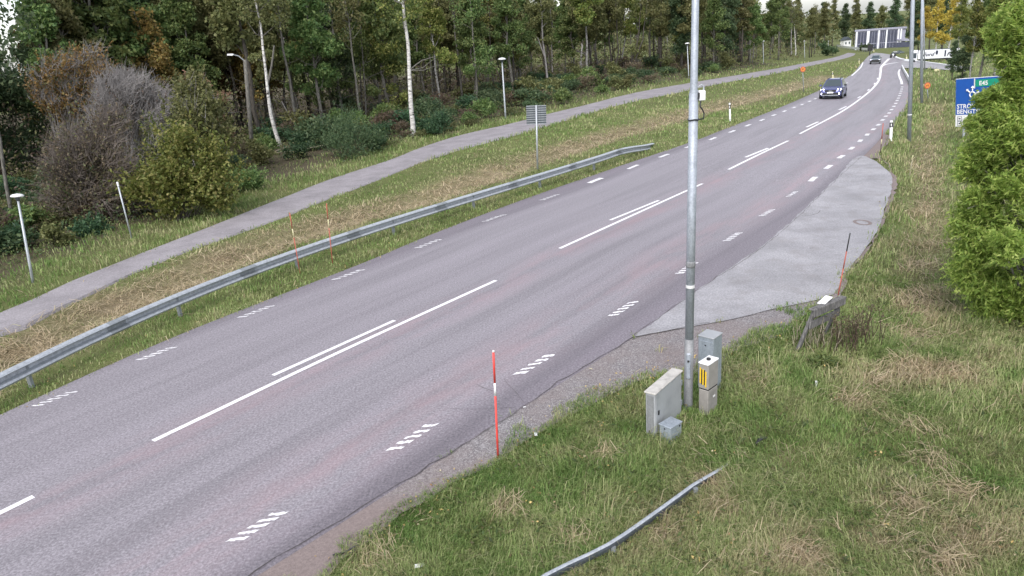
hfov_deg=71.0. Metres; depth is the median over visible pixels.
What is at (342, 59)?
tree
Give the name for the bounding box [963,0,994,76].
tree
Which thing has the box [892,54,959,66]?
kerb
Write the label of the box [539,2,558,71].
tree
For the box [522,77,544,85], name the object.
bush
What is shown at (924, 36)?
lamp post
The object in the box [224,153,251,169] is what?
bush
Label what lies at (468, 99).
bush
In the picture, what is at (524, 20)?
tree
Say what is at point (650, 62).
bush
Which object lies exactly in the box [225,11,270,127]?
tree
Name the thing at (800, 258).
layby
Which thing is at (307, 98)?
tree
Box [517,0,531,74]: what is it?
tree
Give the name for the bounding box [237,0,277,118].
tree
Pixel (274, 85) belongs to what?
tree
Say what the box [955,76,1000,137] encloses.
direction sign
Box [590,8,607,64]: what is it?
tree
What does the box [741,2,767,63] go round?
tree
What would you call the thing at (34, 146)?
shrub
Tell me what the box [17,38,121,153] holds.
shrub
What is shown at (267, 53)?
tree
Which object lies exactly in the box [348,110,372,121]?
bush
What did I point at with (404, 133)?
bush
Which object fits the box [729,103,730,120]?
marker post
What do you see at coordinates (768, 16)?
tree
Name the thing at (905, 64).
junction road
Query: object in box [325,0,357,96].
tree
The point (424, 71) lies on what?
tree
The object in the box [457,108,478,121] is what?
bush
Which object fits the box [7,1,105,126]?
tree
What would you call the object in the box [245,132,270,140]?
bush
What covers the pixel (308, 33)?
tree
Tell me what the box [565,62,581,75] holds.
bush
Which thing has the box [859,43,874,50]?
shrub
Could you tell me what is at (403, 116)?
bush
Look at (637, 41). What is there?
tree
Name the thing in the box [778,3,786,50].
tree
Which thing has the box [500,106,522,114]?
bush
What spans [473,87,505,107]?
bush
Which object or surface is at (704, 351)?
door
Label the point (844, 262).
snow stake
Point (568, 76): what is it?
bush
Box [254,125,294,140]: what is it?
bush
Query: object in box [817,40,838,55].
shrub
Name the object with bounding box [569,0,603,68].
tree
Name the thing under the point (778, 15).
tree
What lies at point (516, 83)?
bush
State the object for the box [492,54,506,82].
tree
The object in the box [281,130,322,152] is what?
bush
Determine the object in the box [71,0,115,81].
tree
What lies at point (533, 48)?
tree
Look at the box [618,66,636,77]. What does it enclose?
bush
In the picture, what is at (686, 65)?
bush
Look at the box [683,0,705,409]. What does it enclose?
lamp post
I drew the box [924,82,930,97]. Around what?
round sign
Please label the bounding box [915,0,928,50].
tree
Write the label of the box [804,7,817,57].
tree
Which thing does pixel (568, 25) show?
tree
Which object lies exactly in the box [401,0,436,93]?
tree
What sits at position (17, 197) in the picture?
path lamp
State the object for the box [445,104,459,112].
bush
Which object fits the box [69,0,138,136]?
tree
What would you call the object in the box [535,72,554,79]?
bush
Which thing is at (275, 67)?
tree
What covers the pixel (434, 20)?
tree
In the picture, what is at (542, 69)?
bush
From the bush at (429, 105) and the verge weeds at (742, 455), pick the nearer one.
the verge weeds at (742, 455)
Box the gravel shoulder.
[258,134,897,575]
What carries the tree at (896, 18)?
on the ground at (384, 182)
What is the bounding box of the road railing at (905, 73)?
[901,65,908,80]
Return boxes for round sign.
[800,66,805,92]
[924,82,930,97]
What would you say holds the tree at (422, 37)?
on the ground at (384, 182)
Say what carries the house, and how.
on the ground at (384, 182)
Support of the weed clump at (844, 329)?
on the ground at (384, 182)
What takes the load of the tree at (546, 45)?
on the ground at (384, 182)
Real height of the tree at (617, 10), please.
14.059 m
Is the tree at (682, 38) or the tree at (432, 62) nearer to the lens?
the tree at (432, 62)
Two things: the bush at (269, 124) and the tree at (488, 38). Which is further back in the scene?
the tree at (488, 38)
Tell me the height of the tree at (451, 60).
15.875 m
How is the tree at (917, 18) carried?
on the ground at (384, 182)
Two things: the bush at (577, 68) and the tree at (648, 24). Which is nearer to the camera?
the bush at (577, 68)
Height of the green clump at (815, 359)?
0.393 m
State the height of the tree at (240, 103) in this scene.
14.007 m
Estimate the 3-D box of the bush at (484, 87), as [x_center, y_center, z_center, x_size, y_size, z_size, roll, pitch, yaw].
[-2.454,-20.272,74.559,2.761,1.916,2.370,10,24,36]
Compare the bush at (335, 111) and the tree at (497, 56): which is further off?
the tree at (497, 56)
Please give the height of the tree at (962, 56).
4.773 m
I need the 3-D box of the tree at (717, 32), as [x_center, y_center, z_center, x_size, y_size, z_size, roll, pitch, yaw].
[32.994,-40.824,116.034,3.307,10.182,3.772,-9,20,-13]
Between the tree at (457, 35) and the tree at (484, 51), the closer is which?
the tree at (484, 51)
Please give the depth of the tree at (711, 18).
102.13 m
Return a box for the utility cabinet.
[644,368,682,438]
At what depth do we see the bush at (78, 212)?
29.69 m
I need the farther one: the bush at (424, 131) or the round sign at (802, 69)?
the round sign at (802, 69)
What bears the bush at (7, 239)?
on the ground at (384, 182)
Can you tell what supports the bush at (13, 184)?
on the ground at (384, 182)
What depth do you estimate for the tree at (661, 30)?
98.99 m
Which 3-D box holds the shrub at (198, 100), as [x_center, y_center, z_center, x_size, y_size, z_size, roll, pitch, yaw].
[-15.643,-8.233,36.441,4.530,6.238,4.797,10,24,37]
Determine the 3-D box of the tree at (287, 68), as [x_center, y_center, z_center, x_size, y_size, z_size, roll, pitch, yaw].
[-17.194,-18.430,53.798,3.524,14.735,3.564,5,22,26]
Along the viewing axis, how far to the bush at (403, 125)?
50.82 m
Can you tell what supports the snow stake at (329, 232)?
on the ground at (384, 182)
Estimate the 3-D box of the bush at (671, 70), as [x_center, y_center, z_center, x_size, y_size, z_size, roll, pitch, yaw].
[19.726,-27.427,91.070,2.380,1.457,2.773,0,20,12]
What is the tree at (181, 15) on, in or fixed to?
on the ground at (384, 182)
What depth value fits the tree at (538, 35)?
102.59 m
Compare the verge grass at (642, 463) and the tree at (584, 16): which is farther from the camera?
the tree at (584, 16)
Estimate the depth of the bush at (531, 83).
67.40 m
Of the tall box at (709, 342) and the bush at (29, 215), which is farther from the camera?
the bush at (29, 215)
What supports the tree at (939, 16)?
on the ground at (384, 182)
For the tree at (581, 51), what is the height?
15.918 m
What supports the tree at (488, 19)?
on the ground at (384, 182)
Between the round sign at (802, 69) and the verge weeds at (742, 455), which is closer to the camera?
the verge weeds at (742, 455)
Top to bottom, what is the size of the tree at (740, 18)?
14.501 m
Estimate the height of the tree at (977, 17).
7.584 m
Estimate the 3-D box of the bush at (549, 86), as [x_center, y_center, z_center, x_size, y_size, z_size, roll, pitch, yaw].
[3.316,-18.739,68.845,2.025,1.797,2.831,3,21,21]
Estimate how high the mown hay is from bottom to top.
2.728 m
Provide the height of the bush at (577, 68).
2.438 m
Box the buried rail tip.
[755,436,766,443]
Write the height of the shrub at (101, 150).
6.280 m
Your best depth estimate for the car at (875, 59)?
129.34 m
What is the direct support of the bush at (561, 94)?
on the ground at (384, 182)
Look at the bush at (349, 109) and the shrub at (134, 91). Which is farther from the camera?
the bush at (349, 109)
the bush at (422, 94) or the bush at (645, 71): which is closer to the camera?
the bush at (422, 94)
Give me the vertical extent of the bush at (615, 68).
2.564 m
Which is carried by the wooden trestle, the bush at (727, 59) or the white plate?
the white plate
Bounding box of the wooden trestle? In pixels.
[795,295,846,351]
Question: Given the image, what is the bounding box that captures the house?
[840,37,851,45]
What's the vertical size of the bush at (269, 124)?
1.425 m
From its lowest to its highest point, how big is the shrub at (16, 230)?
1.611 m
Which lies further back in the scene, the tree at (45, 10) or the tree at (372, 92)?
the tree at (372, 92)
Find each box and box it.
[659,416,681,444]
[698,329,722,389]
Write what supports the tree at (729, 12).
on the ground at (384, 182)
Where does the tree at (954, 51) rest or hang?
on the ground at (384, 182)
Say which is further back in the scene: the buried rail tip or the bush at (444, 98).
the bush at (444, 98)
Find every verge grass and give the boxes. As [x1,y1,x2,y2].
[210,263,1023,575]
[313,55,998,157]
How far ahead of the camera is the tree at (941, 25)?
149.00 m
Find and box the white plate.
[817,296,832,303]
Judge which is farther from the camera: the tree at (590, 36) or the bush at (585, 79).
the tree at (590, 36)
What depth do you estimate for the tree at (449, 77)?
92.29 m
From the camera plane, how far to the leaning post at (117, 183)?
26.69 m
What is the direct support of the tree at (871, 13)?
on the ground at (384, 182)
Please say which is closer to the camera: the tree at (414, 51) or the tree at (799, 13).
the tree at (414, 51)
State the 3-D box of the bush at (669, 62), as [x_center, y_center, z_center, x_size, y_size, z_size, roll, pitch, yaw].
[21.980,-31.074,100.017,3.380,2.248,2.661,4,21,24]
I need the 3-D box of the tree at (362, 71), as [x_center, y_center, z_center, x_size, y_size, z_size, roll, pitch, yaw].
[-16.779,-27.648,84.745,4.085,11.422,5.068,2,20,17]
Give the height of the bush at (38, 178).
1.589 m
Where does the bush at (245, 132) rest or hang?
on the ground at (384, 182)
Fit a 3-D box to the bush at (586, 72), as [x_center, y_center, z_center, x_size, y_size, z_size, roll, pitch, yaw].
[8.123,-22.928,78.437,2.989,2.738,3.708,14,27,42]
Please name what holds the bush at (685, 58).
on the ground at (384, 182)
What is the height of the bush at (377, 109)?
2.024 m
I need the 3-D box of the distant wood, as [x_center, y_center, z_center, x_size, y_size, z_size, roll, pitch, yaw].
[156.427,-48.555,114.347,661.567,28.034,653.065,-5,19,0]
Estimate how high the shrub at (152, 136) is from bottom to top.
4.950 m
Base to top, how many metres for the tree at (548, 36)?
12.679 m
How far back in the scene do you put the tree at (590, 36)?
98.50 m
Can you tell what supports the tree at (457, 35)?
on the ground at (384, 182)
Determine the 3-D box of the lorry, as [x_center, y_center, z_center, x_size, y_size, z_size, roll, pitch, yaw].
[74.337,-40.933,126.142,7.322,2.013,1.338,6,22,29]
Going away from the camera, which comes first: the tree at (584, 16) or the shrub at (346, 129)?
the shrub at (346, 129)
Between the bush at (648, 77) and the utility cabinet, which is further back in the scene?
the bush at (648, 77)
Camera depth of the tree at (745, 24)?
121.55 m
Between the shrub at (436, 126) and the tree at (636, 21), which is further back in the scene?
the tree at (636, 21)
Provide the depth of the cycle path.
30.64 m
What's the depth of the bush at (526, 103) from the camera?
59.67 m
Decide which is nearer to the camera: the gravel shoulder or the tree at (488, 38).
the gravel shoulder
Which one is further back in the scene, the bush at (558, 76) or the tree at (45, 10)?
the bush at (558, 76)
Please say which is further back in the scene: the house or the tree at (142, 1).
the house
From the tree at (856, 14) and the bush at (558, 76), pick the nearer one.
the bush at (558, 76)
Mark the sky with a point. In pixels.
(807, 5)
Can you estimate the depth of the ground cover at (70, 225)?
44.50 m
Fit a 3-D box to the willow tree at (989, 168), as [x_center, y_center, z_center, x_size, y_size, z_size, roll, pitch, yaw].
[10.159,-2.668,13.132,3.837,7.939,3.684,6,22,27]
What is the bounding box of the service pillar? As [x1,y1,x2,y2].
[698,355,718,415]
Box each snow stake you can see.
[289,213,299,272]
[326,203,332,262]
[492,350,498,457]
[838,233,850,294]
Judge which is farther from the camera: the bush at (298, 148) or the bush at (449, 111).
the bush at (449, 111)
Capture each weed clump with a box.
[787,313,847,351]
[816,312,873,357]
[831,296,890,344]
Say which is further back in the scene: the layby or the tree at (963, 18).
the tree at (963, 18)
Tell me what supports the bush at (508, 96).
on the ground at (384, 182)
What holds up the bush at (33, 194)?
on the ground at (384, 182)
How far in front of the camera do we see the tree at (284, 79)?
66.63 m
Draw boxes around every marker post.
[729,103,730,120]
[889,120,892,140]
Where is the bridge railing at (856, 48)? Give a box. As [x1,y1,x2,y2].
[836,45,873,51]
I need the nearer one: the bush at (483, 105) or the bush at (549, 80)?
the bush at (483, 105)
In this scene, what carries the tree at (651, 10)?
on the ground at (384, 182)
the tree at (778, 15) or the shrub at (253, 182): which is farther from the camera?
the tree at (778, 15)
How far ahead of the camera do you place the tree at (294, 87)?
61.16 m
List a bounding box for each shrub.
[0,35,65,175]
[0,42,56,160]
[0,217,34,254]
[15,91,149,224]
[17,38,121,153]
[38,221,80,246]
[67,56,180,167]
[67,210,114,237]
[99,109,189,216]
[103,109,257,221]
[158,61,249,166]
[178,70,235,153]
[194,161,267,196]
[305,102,388,161]
[365,112,428,133]
[424,109,456,134]
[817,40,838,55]
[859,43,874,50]
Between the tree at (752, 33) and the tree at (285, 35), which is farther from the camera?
the tree at (752, 33)
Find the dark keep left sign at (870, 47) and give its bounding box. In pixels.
[867,44,872,54]
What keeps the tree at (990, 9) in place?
on the ground at (384, 182)
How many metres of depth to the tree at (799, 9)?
209.30 m
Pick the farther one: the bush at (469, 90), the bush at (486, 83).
the bush at (486, 83)
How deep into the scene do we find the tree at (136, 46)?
51.81 m
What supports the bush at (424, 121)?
on the ground at (384, 182)
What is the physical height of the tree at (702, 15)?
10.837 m
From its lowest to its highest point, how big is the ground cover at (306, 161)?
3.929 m
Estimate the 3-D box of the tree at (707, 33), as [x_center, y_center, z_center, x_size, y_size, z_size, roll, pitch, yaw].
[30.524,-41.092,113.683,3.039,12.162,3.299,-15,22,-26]
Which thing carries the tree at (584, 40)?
on the ground at (384, 182)
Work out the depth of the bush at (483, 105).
57.34 m
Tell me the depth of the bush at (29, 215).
28.79 m
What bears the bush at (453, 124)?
on the ground at (384, 182)
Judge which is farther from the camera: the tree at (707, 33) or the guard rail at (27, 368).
the tree at (707, 33)
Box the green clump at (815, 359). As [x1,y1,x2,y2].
[807,349,842,368]
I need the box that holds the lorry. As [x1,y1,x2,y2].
[913,48,959,61]
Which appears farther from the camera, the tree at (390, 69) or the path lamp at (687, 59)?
the path lamp at (687, 59)
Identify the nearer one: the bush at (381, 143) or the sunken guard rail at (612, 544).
the sunken guard rail at (612, 544)
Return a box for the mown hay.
[0,76,1015,575]
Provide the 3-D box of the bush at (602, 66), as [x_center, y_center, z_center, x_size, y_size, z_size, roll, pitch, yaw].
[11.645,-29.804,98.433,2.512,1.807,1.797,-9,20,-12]
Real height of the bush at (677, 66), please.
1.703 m
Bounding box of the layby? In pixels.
[636,156,891,335]
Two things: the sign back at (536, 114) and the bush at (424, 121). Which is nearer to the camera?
the sign back at (536, 114)
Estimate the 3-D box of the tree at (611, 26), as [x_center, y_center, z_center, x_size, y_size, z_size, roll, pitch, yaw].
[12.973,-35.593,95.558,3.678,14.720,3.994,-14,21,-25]
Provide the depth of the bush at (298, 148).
43.67 m
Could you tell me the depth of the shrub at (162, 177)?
28.55 m
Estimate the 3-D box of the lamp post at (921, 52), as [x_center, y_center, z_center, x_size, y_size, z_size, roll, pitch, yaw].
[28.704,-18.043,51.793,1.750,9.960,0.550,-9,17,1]
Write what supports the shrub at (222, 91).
on the ground at (384, 182)
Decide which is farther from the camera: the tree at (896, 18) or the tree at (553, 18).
the tree at (896, 18)
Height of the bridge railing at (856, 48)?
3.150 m
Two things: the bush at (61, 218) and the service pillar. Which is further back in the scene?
the bush at (61, 218)
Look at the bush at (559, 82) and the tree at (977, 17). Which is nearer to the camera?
the tree at (977, 17)
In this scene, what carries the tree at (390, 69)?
on the ground at (384, 182)
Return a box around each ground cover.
[0,59,761,269]
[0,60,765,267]
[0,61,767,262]
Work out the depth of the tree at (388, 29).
62.09 m
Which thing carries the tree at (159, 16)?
on the ground at (384, 182)
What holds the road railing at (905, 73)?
on the road at (260, 438)
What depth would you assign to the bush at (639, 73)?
81.05 m
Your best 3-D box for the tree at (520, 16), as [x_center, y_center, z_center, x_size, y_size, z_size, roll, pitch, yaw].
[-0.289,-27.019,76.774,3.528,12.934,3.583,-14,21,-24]
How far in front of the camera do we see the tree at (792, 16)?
181.01 m
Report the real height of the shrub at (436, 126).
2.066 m
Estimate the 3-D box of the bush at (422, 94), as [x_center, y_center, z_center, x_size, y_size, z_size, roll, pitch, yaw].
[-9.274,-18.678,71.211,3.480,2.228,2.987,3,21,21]
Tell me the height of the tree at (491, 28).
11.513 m
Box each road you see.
[0,58,907,575]
[864,53,956,70]
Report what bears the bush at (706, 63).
on the ground at (384, 182)
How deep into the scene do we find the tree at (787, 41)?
203.43 m
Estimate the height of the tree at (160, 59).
10.568 m
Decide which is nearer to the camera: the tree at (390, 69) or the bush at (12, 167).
the bush at (12, 167)
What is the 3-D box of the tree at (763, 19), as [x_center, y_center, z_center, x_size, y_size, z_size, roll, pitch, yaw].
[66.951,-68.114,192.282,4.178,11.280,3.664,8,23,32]
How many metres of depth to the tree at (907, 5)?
235.65 m
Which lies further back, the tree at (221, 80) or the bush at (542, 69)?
the bush at (542, 69)
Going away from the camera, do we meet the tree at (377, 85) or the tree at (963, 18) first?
the tree at (377, 85)
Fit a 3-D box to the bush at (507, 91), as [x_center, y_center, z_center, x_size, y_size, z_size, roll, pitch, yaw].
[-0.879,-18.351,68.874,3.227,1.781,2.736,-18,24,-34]
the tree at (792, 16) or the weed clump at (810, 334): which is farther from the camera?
the tree at (792, 16)
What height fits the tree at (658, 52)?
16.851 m
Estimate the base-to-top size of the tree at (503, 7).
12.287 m
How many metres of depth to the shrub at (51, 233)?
26.55 m
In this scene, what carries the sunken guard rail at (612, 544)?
on the ground at (384, 182)
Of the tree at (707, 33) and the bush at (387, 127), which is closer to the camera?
the bush at (387, 127)
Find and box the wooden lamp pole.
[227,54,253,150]
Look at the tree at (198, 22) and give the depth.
56.05 m
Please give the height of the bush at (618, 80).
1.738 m
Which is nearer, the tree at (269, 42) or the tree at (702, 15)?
the tree at (269, 42)
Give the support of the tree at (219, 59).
on the ground at (384, 182)
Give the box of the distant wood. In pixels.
[96,0,1010,91]
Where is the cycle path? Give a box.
[0,53,855,336]
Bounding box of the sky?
[0,0,983,77]
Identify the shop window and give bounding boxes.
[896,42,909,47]
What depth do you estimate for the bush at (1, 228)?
26.08 m
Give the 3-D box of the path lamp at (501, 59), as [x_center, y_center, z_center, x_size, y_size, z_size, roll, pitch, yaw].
[-0.635,-15.388,55.923,0.621,4.901,0.612,-4,19,0]
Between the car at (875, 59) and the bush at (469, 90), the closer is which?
the bush at (469, 90)
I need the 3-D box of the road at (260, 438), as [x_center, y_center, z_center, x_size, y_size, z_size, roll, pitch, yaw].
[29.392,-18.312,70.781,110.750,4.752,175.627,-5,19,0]
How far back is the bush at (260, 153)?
42.33 m
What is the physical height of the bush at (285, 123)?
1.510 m
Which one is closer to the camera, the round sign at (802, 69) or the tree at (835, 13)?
the round sign at (802, 69)
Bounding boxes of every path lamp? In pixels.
[10,194,33,282]
[498,58,506,118]
[685,43,688,78]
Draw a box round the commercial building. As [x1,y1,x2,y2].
[854,26,909,49]
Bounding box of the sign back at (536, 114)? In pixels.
[526,105,545,168]
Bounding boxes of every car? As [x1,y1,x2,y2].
[819,77,846,98]
[869,55,881,63]
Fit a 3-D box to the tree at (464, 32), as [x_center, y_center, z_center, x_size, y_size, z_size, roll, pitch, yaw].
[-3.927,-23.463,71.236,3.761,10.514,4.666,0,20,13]
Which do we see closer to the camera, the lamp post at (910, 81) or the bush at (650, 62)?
the lamp post at (910, 81)
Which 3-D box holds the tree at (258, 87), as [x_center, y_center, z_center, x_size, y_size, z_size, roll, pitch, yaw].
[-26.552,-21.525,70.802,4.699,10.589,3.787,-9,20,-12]
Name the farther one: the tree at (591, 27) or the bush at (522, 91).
the tree at (591, 27)
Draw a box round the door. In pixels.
[698,340,712,386]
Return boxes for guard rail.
[0,143,653,389]
[541,462,729,575]
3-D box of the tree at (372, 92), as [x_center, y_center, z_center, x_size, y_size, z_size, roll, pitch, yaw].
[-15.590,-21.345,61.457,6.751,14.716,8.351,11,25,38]
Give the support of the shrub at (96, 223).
on the ground at (384, 182)
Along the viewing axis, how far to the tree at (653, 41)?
116.62 m
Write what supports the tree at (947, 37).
on the ground at (384, 182)
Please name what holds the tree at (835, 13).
on the ground at (384, 182)
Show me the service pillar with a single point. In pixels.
(708, 373)
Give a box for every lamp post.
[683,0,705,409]
[907,0,914,140]
[920,0,923,102]
[923,0,924,69]
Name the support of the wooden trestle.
on the ground at (384, 182)
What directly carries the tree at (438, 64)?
on the ground at (384, 182)
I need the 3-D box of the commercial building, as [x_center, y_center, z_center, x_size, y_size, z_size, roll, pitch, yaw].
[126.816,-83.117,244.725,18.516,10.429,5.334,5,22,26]
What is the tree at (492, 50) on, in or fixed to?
on the ground at (384, 182)
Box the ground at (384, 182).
[0,2,1023,575]
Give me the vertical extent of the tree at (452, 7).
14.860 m
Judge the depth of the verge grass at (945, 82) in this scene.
60.69 m
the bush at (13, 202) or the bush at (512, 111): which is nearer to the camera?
the bush at (13, 202)
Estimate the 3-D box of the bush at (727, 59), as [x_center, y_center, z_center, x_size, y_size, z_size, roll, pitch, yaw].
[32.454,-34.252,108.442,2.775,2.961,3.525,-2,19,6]
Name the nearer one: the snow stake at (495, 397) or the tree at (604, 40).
the snow stake at (495, 397)
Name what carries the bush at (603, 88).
on the ground at (384, 182)
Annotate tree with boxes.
[0,0,44,213]
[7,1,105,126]
[8,22,84,128]
[11,0,87,133]
[21,0,96,128]
[31,0,104,131]
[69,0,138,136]
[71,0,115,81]
[90,0,171,136]
[119,5,179,104]
[120,0,176,131]
[138,3,190,117]
[149,0,204,70]
[159,0,220,130]
[184,0,220,83]
[199,1,246,133]
[203,0,260,132]
[205,25,245,125]
[212,70,232,115]
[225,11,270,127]
[229,72,260,120]
[231,0,291,145]
[232,56,243,124]
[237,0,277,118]
[243,4,287,125]
[243,57,284,111]
[247,0,301,118]
[257,1,308,108]
[260,4,290,120]
[263,40,286,108]
[271,0,299,108]
[272,26,311,116]
[277,0,345,117]
[284,0,382,109]
[284,59,324,96]
[286,4,322,117]
[306,56,332,107]
[310,1,360,111]
[312,0,325,115]
[324,20,349,97]
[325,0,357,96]
[328,0,365,109]
[339,0,381,110]
[344,0,407,114]
[347,0,384,103]
[347,0,411,103]
[354,21,375,100]
[374,0,457,133]
[383,2,406,92]
[385,0,412,97]
[393,1,407,89]
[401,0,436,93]
[404,0,426,87]
[405,1,423,72]
[410,0,447,93]
[412,3,438,93]
[414,0,447,93]
[430,0,456,94]
[434,0,466,100]
[437,59,440,90]
[444,4,461,92]
[446,32,451,90]
[447,0,499,97]
[449,0,467,85]
[452,0,491,97]
[452,48,472,56]
[470,0,497,82]
[479,0,520,84]
[481,22,496,81]
[486,0,519,82]
[489,0,528,91]
[491,2,527,80]
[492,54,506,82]
[495,4,532,79]
[498,0,535,76]
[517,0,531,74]
[522,0,555,77]
[522,6,541,76]
[527,0,556,78]
[535,3,555,70]
[536,5,559,70]
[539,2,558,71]
[546,0,560,71]
[552,5,578,74]
[555,0,583,76]
[564,0,605,66]
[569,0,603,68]
[575,40,588,67]
[581,32,600,55]
[588,14,600,68]
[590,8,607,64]
[596,0,648,64]
[596,19,613,63]
[601,0,622,61]
[616,0,638,68]
[618,5,627,67]
[624,8,631,60]
[625,0,646,61]
[625,0,661,67]
[633,0,670,73]
[640,1,657,66]
[644,16,656,55]
[648,1,672,66]
[650,8,672,59]
[665,0,690,70]
[670,2,690,43]
[675,0,707,38]
[698,33,702,65]
[699,0,712,61]
[699,0,730,62]
[700,0,714,60]
[710,30,721,61]
[714,0,741,59]
[729,15,749,61]
[732,0,750,60]
[732,0,755,65]
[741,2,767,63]
[746,4,755,62]
[751,14,764,57]
[760,14,768,53]
[762,0,778,58]
[767,9,777,51]
[770,0,792,58]
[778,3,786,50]
[780,17,795,53]
[785,0,800,54]
[787,8,796,46]
[789,0,802,54]
[795,0,805,39]
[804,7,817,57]
[811,8,820,56]
[813,3,823,52]
[817,1,831,49]
[829,0,841,44]
[838,3,851,36]
[850,0,862,44]
[860,1,875,28]
[873,3,888,27]
[884,0,904,27]
[903,0,916,41]
[904,0,924,48]
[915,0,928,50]
[916,6,933,46]
[924,0,936,48]
[927,0,949,48]
[933,0,954,48]
[938,0,960,47]
[939,0,1023,326]
[945,40,959,79]
[949,0,972,49]
[951,33,976,81]
[956,0,990,77]
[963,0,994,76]
[985,0,1011,75]
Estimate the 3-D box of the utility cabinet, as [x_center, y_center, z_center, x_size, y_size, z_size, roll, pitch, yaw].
[2.433,1.929,11.466,0.203,1.013,0.950,11,24,37]
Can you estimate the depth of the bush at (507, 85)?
75.90 m
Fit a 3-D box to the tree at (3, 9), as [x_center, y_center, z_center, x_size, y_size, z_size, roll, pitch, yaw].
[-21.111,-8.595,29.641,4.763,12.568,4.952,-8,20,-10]
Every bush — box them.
[0,160,16,174]
[0,176,32,197]
[0,189,48,212]
[0,197,53,212]
[0,202,60,233]
[0,213,20,227]
[0,225,40,254]
[0,226,12,235]
[9,167,45,189]
[29,172,81,197]
[31,205,91,230]
[37,182,89,209]
[62,194,120,221]
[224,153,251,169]
[228,138,256,157]
[240,124,261,137]
[240,138,278,165]
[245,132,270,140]
[251,135,279,150]
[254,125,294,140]
[259,117,285,131]
[276,124,292,139]
[277,109,323,136]
[278,121,294,130]
[278,140,312,159]
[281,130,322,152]
[289,112,340,147]
[326,107,348,120]
[338,94,363,111]
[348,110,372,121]
[354,115,370,128]
[359,119,395,138]
[367,100,389,113]
[367,108,402,134]
[367,136,386,150]
[368,102,392,117]
[381,140,398,146]
[390,109,418,130]
[394,88,423,107]
[394,119,409,131]
[397,130,412,137]
[407,94,444,115]
[411,128,433,136]
[415,89,429,100]
[415,117,431,130]
[423,91,450,107]
[426,107,460,125]
[440,120,458,131]
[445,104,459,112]
[450,82,479,99]
[455,93,477,109]
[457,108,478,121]
[460,111,480,122]
[462,118,483,126]
[466,97,497,117]
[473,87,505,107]
[478,80,501,87]
[478,83,497,91]
[495,88,512,98]
[498,79,520,90]
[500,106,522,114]
[502,92,520,106]
[510,90,523,105]
[511,80,527,89]
[512,86,550,102]
[515,75,552,100]
[521,99,543,106]
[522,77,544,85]
[527,70,544,77]
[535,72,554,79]
[536,66,553,77]
[539,77,560,89]
[539,85,554,100]
[539,89,554,102]
[551,87,575,104]
[552,78,564,87]
[553,72,574,79]
[559,79,581,92]
[561,73,576,81]
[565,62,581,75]
[569,65,583,75]
[574,66,604,88]
[575,73,597,91]
[584,65,600,73]
[591,64,605,74]
[593,83,610,94]
[598,74,609,83]
[603,61,626,77]
[607,75,623,89]
[616,74,637,88]
[617,55,632,66]
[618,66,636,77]
[620,60,644,69]
[622,71,644,82]
[637,69,654,80]
[640,54,658,68]
[642,74,658,82]
[656,57,679,67]
[658,66,676,75]
[670,62,681,71]
[677,54,698,63]
[682,63,690,71]
[698,65,709,71]
[700,60,721,71]
[706,63,721,72]
[717,51,736,69]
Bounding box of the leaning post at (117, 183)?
[116,182,131,237]
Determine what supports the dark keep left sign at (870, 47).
on the ground at (384, 182)
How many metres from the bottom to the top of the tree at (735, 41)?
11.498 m
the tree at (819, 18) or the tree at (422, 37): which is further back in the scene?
the tree at (819, 18)
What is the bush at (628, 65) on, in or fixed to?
on the ground at (384, 182)
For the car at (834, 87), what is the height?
1.581 m
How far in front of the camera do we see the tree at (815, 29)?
180.74 m
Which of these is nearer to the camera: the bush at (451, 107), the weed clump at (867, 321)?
the weed clump at (867, 321)
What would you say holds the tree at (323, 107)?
on the ground at (384, 182)
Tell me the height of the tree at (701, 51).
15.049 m
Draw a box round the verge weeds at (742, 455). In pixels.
[336,131,1015,563]
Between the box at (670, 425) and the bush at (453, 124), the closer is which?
the box at (670, 425)
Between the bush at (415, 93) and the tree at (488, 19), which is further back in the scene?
the tree at (488, 19)
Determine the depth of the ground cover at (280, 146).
46.49 m
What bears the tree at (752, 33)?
on the ground at (384, 182)
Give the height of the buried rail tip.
0.092 m
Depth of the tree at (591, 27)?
92.44 m
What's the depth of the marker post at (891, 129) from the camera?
35.17 m
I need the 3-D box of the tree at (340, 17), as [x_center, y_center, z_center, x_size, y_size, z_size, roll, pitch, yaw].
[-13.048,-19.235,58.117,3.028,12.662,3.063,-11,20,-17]
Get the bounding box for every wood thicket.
[0,33,840,193]
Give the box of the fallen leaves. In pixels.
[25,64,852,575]
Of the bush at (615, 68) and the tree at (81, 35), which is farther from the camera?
the bush at (615, 68)
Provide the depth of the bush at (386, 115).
51.79 m
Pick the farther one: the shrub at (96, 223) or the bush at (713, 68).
the bush at (713, 68)

